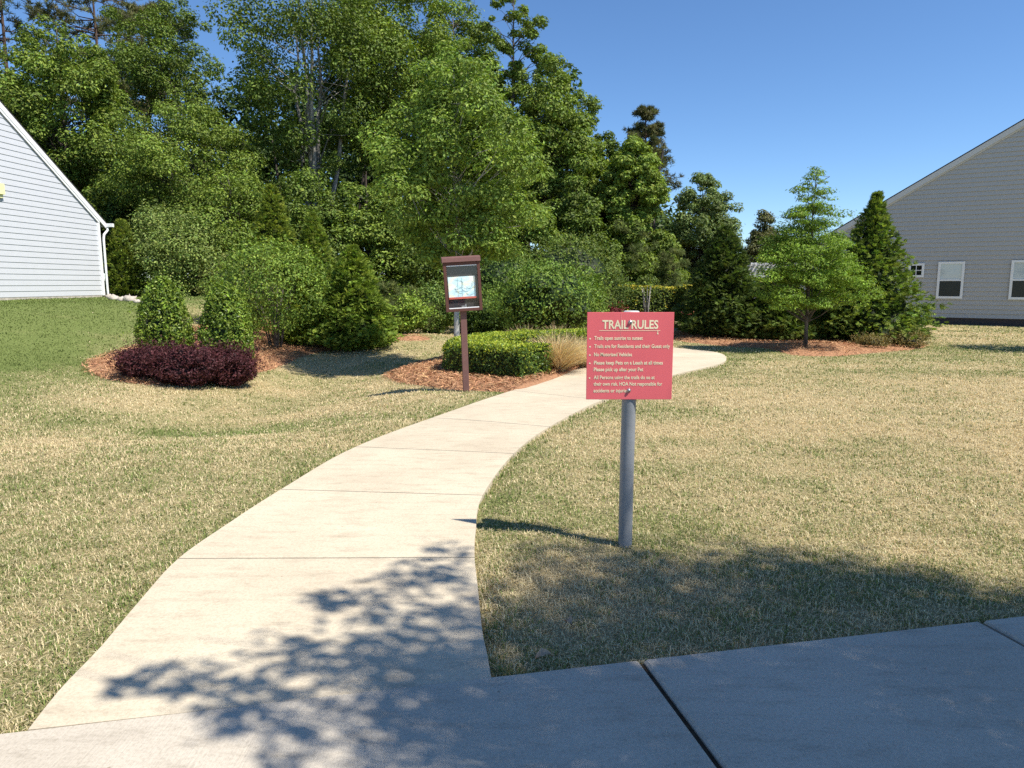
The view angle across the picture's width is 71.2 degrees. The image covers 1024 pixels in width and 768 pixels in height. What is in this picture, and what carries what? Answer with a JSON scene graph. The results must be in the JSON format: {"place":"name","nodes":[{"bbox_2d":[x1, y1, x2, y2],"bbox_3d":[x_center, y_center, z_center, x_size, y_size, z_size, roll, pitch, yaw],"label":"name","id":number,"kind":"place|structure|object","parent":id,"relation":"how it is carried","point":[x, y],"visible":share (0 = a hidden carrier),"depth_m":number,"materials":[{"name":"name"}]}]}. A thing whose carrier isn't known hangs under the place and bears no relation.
{"place":"outdoors","nodes":[
{"label":"outdoors","id":0,"kind":"place"},
{"bbox_2d":[28,347,725,730],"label":"path","id":1,"kind":"structure","parent":0,"point":[350,571],"depth_m":3.62,"materials":[{"name":"beige concrete"}]},
{"bbox_2d":[0,283,1023,733],"bbox_3d":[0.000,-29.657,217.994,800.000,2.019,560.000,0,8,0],"label":"ground","id":2,"kind":"structure","parent":0,"point":[158,409],"depth_m":5.46,"materials":[{"name":"plant"}]},
{"bbox_2d":[0,0,75,89],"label":"pine tree","id":3,"kind":"object","parent":2,"relation":"on","point":[3,38],"visible":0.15,"depth_m":45.15,"materials":[{"name":"green plant"}]},
{"bbox_2d":[0,75,86,167],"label":"broadleaf tree","id":4,"kind":"object","parent":2,"relation":"on","point":[14,97],"visible":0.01,"depth_m":36.14,"materials":[{"name":"green plant"}]},
{"bbox_2d":[0,100,113,299],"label":"white house","id":5,"kind":"structure","parent":2,"relation":"on","point":[52,221],"depth_m":22.06,"materials":[{"name":"white plastic"}]},
{"bbox_2d":[0,13,142,203],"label":"broadleaf tree","id":6,"kind":"object","parent":2,"relation":"on","point":[88,79],"visible":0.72,"depth_m":31.37,"materials":[{"name":"green plant"}]},
{"bbox_2d":[13,0,155,168],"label":"pine tree","id":7,"kind":"object","parent":2,"relation":"on","point":[36,9],"visible":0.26,"depth_m":46.60,"materials":[{"name":"green plant"}]},
{"bbox_2d":[108,294,118,299],"bbox_3d":[-11.892,-2.576,21.343,0.361,0.234,0.231,0,8,0],"label":"edging stone","id":8,"kind":"object","parent":2,"relation":"on","point":[112,296],"visible":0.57,"depth_m":21.28,"materials":[{"name":"grey stone"}]},
{"bbox_2d":[81,179,154,272],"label":"understory tree","id":9,"kind":"object","parent":2,"relation":"on","point":[108,211],"visible":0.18,"depth_m":29.57,"materials":[{"name":"green plant"}]},
{"bbox_2d":[103,217,147,296],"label":"arborvitae","id":10,"kind":"object","parent":2,"relation":"on","point":[123,277],"visible":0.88,"depth_m":25.39,"materials":[{"name":"green plant"}]},
{"bbox_2d":[123,294,136,301],"bbox_3d":[-10.563,-2.366,19.788,0.390,0.280,0.263,0,8,0],"label":"edging stone","id":11,"kind":"object","parent":2,"relation":"on","point":[129,298],"visible":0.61,"depth_m":19.70,"materials":[{"name":"grey stone"}]},
{"bbox_2d":[80,0,198,272],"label":"pine tree","id":12,"kind":"object","parent":2,"relation":"on","point":[132,7],"visible":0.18,"depth_m":43.82,"materials":[{"name":"green plant"}]},
{"bbox_2d":[97,0,237,280],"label":"broadleaf tree","id":13,"kind":"object","parent":2,"relation":"on","point":[143,76],"visible":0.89,"depth_m":39.04,"materials":[{"name":"green plant"}]},
{"bbox_2d":[105,195,241,295],"bbox_3d":[-12.582,-5.016,27.110,6.043,4.315,5.136,5,10,34],"label":"round tree","id":14,"kind":"object","parent":2,"relation":"on","point":[154,244],"visible":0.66,"depth_m":25.76,"materials":[{"name":"green plant"}]},
{"bbox_2d":[84,88,278,243],"bbox_3d":[-13.579,-8.061,30.286,7.122,8.327,8.546,6,10,35],"label":"broadleaf tree","id":15,"kind":"object","parent":2,"relation":"on","point":[159,158],"visible":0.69,"depth_m":28.45,"materials":[{"name":"green plant"}]},
{"bbox_2d":[172,165,293,295],"bbox_3d":[-11.039,-6.038,28.616,4.846,5.318,5.327,-4,9,-27],"label":"understory tree","id":16,"kind":"object","parent":2,"relation":"on","point":[245,201],"visible":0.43,"depth_m":27.44,"materials":[{"name":"green plant"}]},
{"bbox_2d":[247,183,298,315],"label":"conifer","id":17,"kind":"object","parent":2,"relation":"on","point":[272,217],"visible":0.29,"depth_m":20.78,"materials":[{"name":"green plant"}]},
{"bbox_2d":[196,0,418,209],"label":"many stemmed tree","id":18,"kind":"object","parent":2,"relation":"on","point":[266,92],"visible":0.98,"depth_m":31.24,"materials":[{"name":"green plant"}]},
{"bbox_2d":[248,165,376,274],"bbox_3d":[-8.179,-6.203,29.284,5.274,5.359,6.045,1,8,5],"label":"understory tree","id":19,"kind":"object","parent":2,"relation":"on","point":[306,186],"visible":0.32,"depth_m":28.29,"materials":[{"name":"green plant"}]},
{"bbox_2d":[0,51,706,276],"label":"background woods","id":20,"kind":"object","parent":2,"relation":"on","point":[354,174],"visible":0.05,"depth_m":43.79,"materials":[{"name":"green plant"}]},
{"bbox_2d":[323,179,408,284],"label":"understory tree","id":21,"kind":"object","parent":2,"relation":"on","point":[382,252],"visible":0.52,"depth_m":28.66,"materials":[{"name":"green plant"}]},
{"bbox_2d":[313,0,459,198],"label":"broadleaf tree","id":22,"kind":"object","parent":2,"relation":"on","point":[432,38],"visible":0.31,"depth_m":33.34,"materials":[{"name":"green plant"}]},
{"bbox_2d":[399,335,429,340],"bbox_3d":[-2.525,-1.181,18.586,1.320,0.153,1.200,0,8,0],"label":"pine straw bed","id":23,"kind":"object","parent":2,"relation":"on","point":[416,337],"visible":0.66,"depth_m":18.38,"materials":[{"name":"brown plant"}]},
{"bbox_2d":[384,281,437,333],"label":"leafy shrub","id":24,"kind":"object","parent":23,"relation":"on","point":[412,314],"visible":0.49,"depth_m":19.30,"materials":[{"name":"green plant"}]},
{"bbox_2d":[401,285,440,332],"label":"sapling pine","id":25,"kind":"object","parent":2,"relation":"on","point":[419,295],"visible":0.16,"depth_m":20.42,"materials":[{"name":"green plant"}]},
{"bbox_2d":[392,227,480,292],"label":"understory tree","id":26,"kind":"object","parent":2,"relation":"on","point":[410,269],"visible":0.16,"depth_m":26.21,"materials":[{"name":"green plant"}]},
{"bbox_2d":[408,275,471,333],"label":"leafy shrub","id":27,"kind":"object","parent":2,"relation":"on","point":[442,317],"visible":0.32,"depth_m":20.99,"materials":[{"name":"green plant"}]},
{"bbox_2d":[386,0,510,207],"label":"broadleaf tree","id":28,"kind":"object","parent":2,"relation":"on","point":[474,35],"visible":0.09,"depth_m":36.10,"materials":[{"name":"green plant"}]},
{"bbox_2d":[387,358,580,392],"bbox_3d":[0.209,-0.515,15.592,4.350,0.374,10.523,3,9,20],"label":"pine straw bed","id":29,"kind":"object","parent":2,"relation":"on","point":[538,380],"visible":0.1,"depth_m":11.37,"materials":[{"name":"brown plant"}]},
{"bbox_2d":[351,35,556,336],"bbox_3d":[-1.098,-3.349,13.766,3.929,6.460,2.729,3,8,20],"label":"young oak","id":30,"kind":"object","parent":29,"relation":"on","point":[474,141],"visible":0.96,"depth_m":13.21,"materials":[{"name":"green plant"}]},
{"bbox_2d":[441,255,482,391],"bbox_3d":[-0.700,-0.766,10.358,0.562,2.166,0.166,-3,8,-9],"label":"map kiosk","id":31,"kind":"object","parent":29,"relation":"on","point":[462,284],"visible":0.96,"depth_m":10.26,"materials":[{"name":"brown paint"}]},
{"bbox_2d":[441,328,586,378],"bbox_3d":[0.421,-0.703,14.018,2.574,0.669,5.029,5,9,31],"label":"clipped hedge","id":32,"kind":"object","parent":29,"relation":"on","point":[517,353],"visible":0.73,"depth_m":11.96,"materials":[{"name":"green plant"}]},
{"bbox_2d":[481,250,622,330],"bbox_3d":[0.958,-2.423,19.910,3.994,2.637,4.124,0,8,0],"label":"leafy shrub","id":33,"kind":"object","parent":29,"relation":"on","point":[542,298],"visible":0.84,"depth_m":19.05,"materials":[{"name":"green plant"}]},
{"bbox_2d":[528,329,586,371],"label":"ornamental grass","id":34,"kind":"object","parent":29,"relation":"on","point":[566,355],"depth_m":12.36,"materials":[{"name":"beige plant"}]},
{"bbox_2d":[567,335,586,367],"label":"ornamental grass","id":35,"kind":"object","parent":29,"relation":"on","point":[581,365],"depth_m":13.22,"materials":[{"name":"beige plant"}]},
{"bbox_2d":[451,291,517,333],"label":"leafy shrub","id":36,"kind":"object","parent":2,"relation":"on","point":[483,320],"visible":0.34,"depth_m":21.68,"materials":[{"name":"green plant"}]},
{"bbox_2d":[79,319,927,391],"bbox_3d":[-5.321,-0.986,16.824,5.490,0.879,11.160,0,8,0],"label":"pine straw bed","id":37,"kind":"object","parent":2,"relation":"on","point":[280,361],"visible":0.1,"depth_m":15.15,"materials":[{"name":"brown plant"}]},
{"bbox_2d":[104,335,177,377],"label":"purple shrub","id":38,"kind":"object","parent":37,"relation":"on","point":[128,364],"visible":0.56,"depth_m":11.69,"materials":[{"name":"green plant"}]},
{"bbox_2d":[121,265,198,347],"bbox_3d":[-6.635,-1.298,13.588,1.267,1.917,1.314,0,8,0],"label":"holly","id":39,"kind":"object","parent":37,"relation":"on","point":[162,307],"visible":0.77,"depth_m":13.29,"materials":[{"name":"green plant"}]},
{"bbox_2d":[135,335,232,386],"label":"purple shrub","id":40,"kind":"object","parent":37,"relation":"on","point":[182,364],"visible":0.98,"depth_m":11.54,"materials":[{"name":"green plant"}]},
{"bbox_2d":[181,271,262,357],"bbox_3d":[-5.327,-1.110,13.185,1.326,1.951,1.319,0,8,0],"label":"holly","id":41,"kind":"object","parent":37,"relation":"on","point":[230,320],"visible":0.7,"depth_m":12.91,"materials":[{"name":"green plant"}]},
{"bbox_2d":[190,245,283,326],"bbox_3d":[-7.086,-2.415,18.277,2.351,2.255,2.147,0,8,0],"label":"leafy shrub","id":42,"kind":"object","parent":37,"relation":"on","point":[220,267],"visible":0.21,"depth_m":17.99,"materials":[{"name":"green plant"}]},
{"bbox_2d":[210,339,265,385],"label":"purple shrub","id":43,"kind":"object","parent":37,"relation":"on","point":[243,370],"visible":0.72,"depth_m":12.17,"materials":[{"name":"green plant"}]},
{"bbox_2d":[197,228,338,348],"bbox_3d":[-5.545,-2.132,16.541,3.110,2.894,3.181,0,8,0],"label":"many stemmed shrub","id":44,"kind":"object","parent":37,"relation":"on","point":[276,321],"visible":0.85,"depth_m":16.04,"materials":[{"name":"green plant"}]},
{"bbox_2d":[279,264,329,345],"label":"conifer","id":45,"kind":"object","parent":37,"relation":"on","point":[294,338],"visible":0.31,"depth_m":17.10,"materials":[{"name":"green plant"}]},
{"bbox_2d":[278,211,336,313],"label":"conifer","id":46,"kind":"object","parent":37,"relation":"on","point":[313,233],"visible":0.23,"depth_m":19.91,"materials":[{"name":"green plant"}]},
{"bbox_2d":[300,243,405,351],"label":"conifer","id":47,"kind":"object","parent":37,"relation":"on","point":[355,307],"visible":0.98,"depth_m":16.66,"materials":[{"name":"green plant"}]},
{"bbox_2d":[375,280,409,325],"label":"sapling pine","id":48,"kind":"object","parent":37,"relation":"on","point":[383,289],"visible":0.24,"depth_m":18.96,"materials":[{"name":"green plant"}]},
{"bbox_2d":[480,248,543,330],"bbox_3d":[-0.278,-3.197,23.745,3.328,3.077,3.464,0,8,0],"label":"leafy shrub","id":49,"kind":"object","parent":2,"relation":"on","point":[491,274],"visible":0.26,"depth_m":23.02,"materials":[{"name":"green plant"}]},
{"bbox_2d":[479,0,556,132],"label":"broadleaf tree","id":50,"kind":"object","parent":2,"relation":"on","point":[503,46],"visible":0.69,"depth_m":34.66,"materials":[{"name":"green plant"}]},
{"bbox_2d":[480,161,566,273],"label":"understory tree","id":51,"kind":"object","parent":2,"relation":"on","point":[533,234],"visible":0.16,"depth_m":27.72,"materials":[{"name":"green plant"}]},
{"bbox_2d":[535,647,550,658],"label":"dead leaf","id":52,"kind":"object","parent":2,"relation":"on","point":[542,652],"visible":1,"depth_m":2.90,"materials":[{"name":"plant"}]},
{"bbox_2d":[493,52,609,219],"bbox_3d":[1.705,-9.248,32.835,5.846,11.685,5.518,-2,8,-13],"label":"broadleaf tree","id":53,"kind":"object","parent":2,"relation":"on","point":[577,151],"visible":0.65,"depth_m":31.54,"materials":[{"name":"green plant"}]},
{"bbox_2d":[565,616,571,624],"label":"dead leaf","id":54,"kind":"object","parent":2,"relation":"on","point":[569,619],"visible":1,"depth_m":3.18,"materials":[{"name":"plant"}]},
{"bbox_2d":[512,225,631,326],"bbox_3d":[2.061,-3.795,25.599,4.569,3.776,4.700,0,8,0],"label":"leafy shrub","id":55,"kind":"object","parent":2,"relation":"on","point":[589,260],"visible":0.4,"depth_m":24.94,"materials":[{"name":"green plant"}]},
{"bbox_2d":[538,174,625,279],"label":"understory tree","id":56,"kind":"object","parent":2,"relation":"on","point":[580,216],"visible":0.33,"depth_m":28.74,"materials":[{"name":"green plant"}]},
{"bbox_2d":[589,130,621,237],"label":"broadleaf tree","id":57,"kind":"object","parent":2,"relation":"on","point":[611,142],"visible":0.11,"depth_m":35.21,"materials":[{"name":"green plant"}]},
{"bbox_2d":[605,299,628,311],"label":"purple shrub","id":58,"kind":"object","parent":2,"relation":"on","point":[613,309],"visible":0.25,"depth_m":26.17,"materials":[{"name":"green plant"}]},
{"bbox_2d":[598,255,641,309],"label":"leafy shrub","id":59,"kind":"object","parent":2,"relation":"on","point":[620,298],"visible":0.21,"depth_m":26.81,"materials":[{"name":"green plant"}]},
{"bbox_2d":[586,311,673,547],"bbox_3d":[0.672,0.348,4.189,0.492,1.547,0.104,0,8,0],"label":"trail sign","id":60,"kind":"object","parent":2,"relation":"on","point":[629,358],"visible":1,"depth_m":4.09,"materials":[{"name":"metal"}]},
{"bbox_2d":[602,214,658,285],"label":"understory tree","id":61,"kind":"object","parent":2,"relation":"on","point":[625,240],"visible":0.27,"depth_m":30.78,"materials":[{"name":"green plant"}]},
{"bbox_2d":[594,133,672,234],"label":"broadleaf tree","id":62,"kind":"object","parent":2,"relation":"on","point":[633,180],"visible":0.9,"depth_m":31.22,"materials":[{"name":"green plant"}]},
{"bbox_2d":[610,219,666,285],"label":"sapling pine","id":63,"kind":"object","parent":2,"relation":"on","point":[643,233],"visible":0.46,"depth_m":30.37,"materials":[{"name":"green plant"}]},
{"bbox_2d":[635,274,660,311],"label":"crape myrtle","id":64,"kind":"object","parent":2,"relation":"on","point":[642,293],"visible":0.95,"depth_m":27.32,"materials":[{"name":"green plant"}]},
{"bbox_2d":[619,284,680,320],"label":"tall hedge","id":65,"kind":"object","parent":2,"relation":"on","point":[664,299],"visible":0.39,"depth_m":28.62,"materials":[{"name":"green plant"}]},
{"bbox_2d":[622,103,684,196],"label":"pine tree","id":66,"kind":"object","parent":2,"relation":"on","point":[655,132],"visible":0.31,"depth_m":52.43,"materials":[{"name":"green plant"}]},
{"bbox_2d":[642,228,690,286],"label":"understory tree","id":67,"kind":"object","parent":2,"relation":"on","point":[667,241],"visible":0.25,"depth_m":32.74,"materials":[{"name":"green plant"}]},
{"bbox_2d":[645,246,689,286],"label":"sapling pine","id":68,"kind":"object","parent":2,"relation":"on","point":[666,260],"visible":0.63,"depth_m":31.29,"materials":[{"name":"green plant"}]},
{"bbox_2d":[677,284,697,317],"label":"tall hedge","id":69,"kind":"object","parent":2,"relation":"on","point":[682,292],"visible":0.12,"depth_m":28.34,"materials":[{"name":"green plant"}]},
{"bbox_2d":[664,172,746,284],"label":"broadleaf tree","id":70,"kind":"object","parent":2,"relation":"on","point":[696,231],"visible":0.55,"depth_m":34.46,"materials":[{"name":"green plant"}]},
{"bbox_2d":[744,209,781,291],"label":"broadleaf tree","id":71,"kind":"object","parent":2,"relation":"on","point":[764,217],"visible":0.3,"depth_m":36.90,"materials":[{"name":"green plant"}]},
{"bbox_2d":[747,263,795,281],"bbox_3d":[12.344,-4.474,33.988,3.400,2.479,3.000,0,8,0],"label":"pergola","id":72,"kind":"object","parent":2,"relation":"on","point":[754,265],"visible":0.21,"depth_m":32.53,"materials":[{"name":"white paint"}]},
{"bbox_2d":[757,216,829,261],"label":"broadleaf tree","id":73,"kind":"object","parent":2,"relation":"on","point":[793,227],"visible":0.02,"depth_m":40.63,"materials":[{"name":"green plant"}]},
{"bbox_2d":[674,331,923,355],"bbox_3d":[7.912,-1.199,19.035,6.651,0.274,6.344,-4,9,-25],"label":"pine straw bed","id":74,"kind":"object","parent":2,"relation":"on","point":[797,349],"visible":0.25,"depth_m":16.74,"materials":[{"name":"brown plant"}]},
{"bbox_2d":[671,224,769,337],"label":"conifer","id":75,"kind":"object","parent":74,"relation":"on","point":[716,304],"visible":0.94,"depth_m":19.32,"materials":[{"name":"green plant"}]},
{"bbox_2d":[729,267,826,340],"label":"conifer","id":76,"kind":"object","parent":74,"relation":"on","point":[782,325],"visible":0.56,"depth_m":18.75,"materials":[{"name":"green plant"}]},
{"bbox_2d":[746,166,886,345],"bbox_3d":[6.913,-2.716,16.187,2.977,4.331,2.904,3,9,21],"label":"oak","id":77,"kind":"object","parent":74,"relation":"on","point":[807,275],"visible":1,"depth_m":15.84,"materials":[{"name":"green plant"}]},
{"bbox_2d":[804,249,841,337],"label":"conifer","id":78,"kind":"object","parent":74,"relation":"on","point":[822,320],"visible":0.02,"depth_m":19.82,"materials":[{"name":"green plant"}]},
{"bbox_2d":[849,331,893,347],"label":"bush","id":79,"kind":"object","parent":74,"relation":"on","point":[869,340],"visible":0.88,"depth_m":16.84,"materials":[{"name":"green plant"}]},
{"bbox_2d":[812,190,952,343],"bbox_3d":[9.572,-2.952,18.650,3.806,4.179,4.001,0,8,0],"label":"conifer","id":80,"kind":"object","parent":74,"relation":"on","point":[874,249],"visible":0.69,"depth_m":18.23,"materials":[{"name":"green plant"}]},
{"bbox_2d":[879,326,933,347],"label":"bush","id":81,"kind":"object","parent":74,"relation":"on","point":[900,338],"visible":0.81,"depth_m":17.34,"materials":[{"name":"green plant"}]},
{"bbox_2d":[796,119,1023,326],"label":"house","id":82,"kind":"structure","parent":2,"relation":"on","point":[958,223],"depth_m":26.69,"materials":[{"name":"grey"}]},
{"bbox_2d":[908,263,924,276],"bbox_3d":[15.677,-4.411,27.736,0.544,0.538,0.037,5,9,32],"label":"window","id":83,"kind":"structure","parent":82,"relation":"in","point":[919,270],"depth_m":27.69,"materials":[{"name":"white glass"}]},
{"bbox_2d":[936,261,964,298],"bbox_3d":[16.667,-3.947,27.166,0.865,1.389,0.037,5,9,32],"label":"window","id":84,"kind":"structure","parent":82,"relation":"in","point":[950,277],"depth_m":27.17,"materials":[{"name":"grey"}]},
{"bbox_2d":[1008,260,1023,299],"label":"window","id":85,"kind":"structure","parent":82,"relation":"in","point":[1016,286],"depth_m":26.07,"materials":[{"name":"grey"}]},
{"bbox_2d":[0,616,1023,767],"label":"sidewalk","id":86,"kind":"structure","parent":0,"point":[948,696],"depth_m":2.52,"materials":[{"name":"grey concrete"}]},
{"bbox_2d":[0,0,1023,280],"label":"sky","id":87,"kind":"structure","parent":0,"point":[882,95],"materials":[{"name":"blue"}]},
{"bbox_2d":[640,627,1023,767],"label":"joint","id":88,"kind":"object","parent":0,"point":[690,729],"depth_m":2.56,"materials":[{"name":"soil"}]}
]}

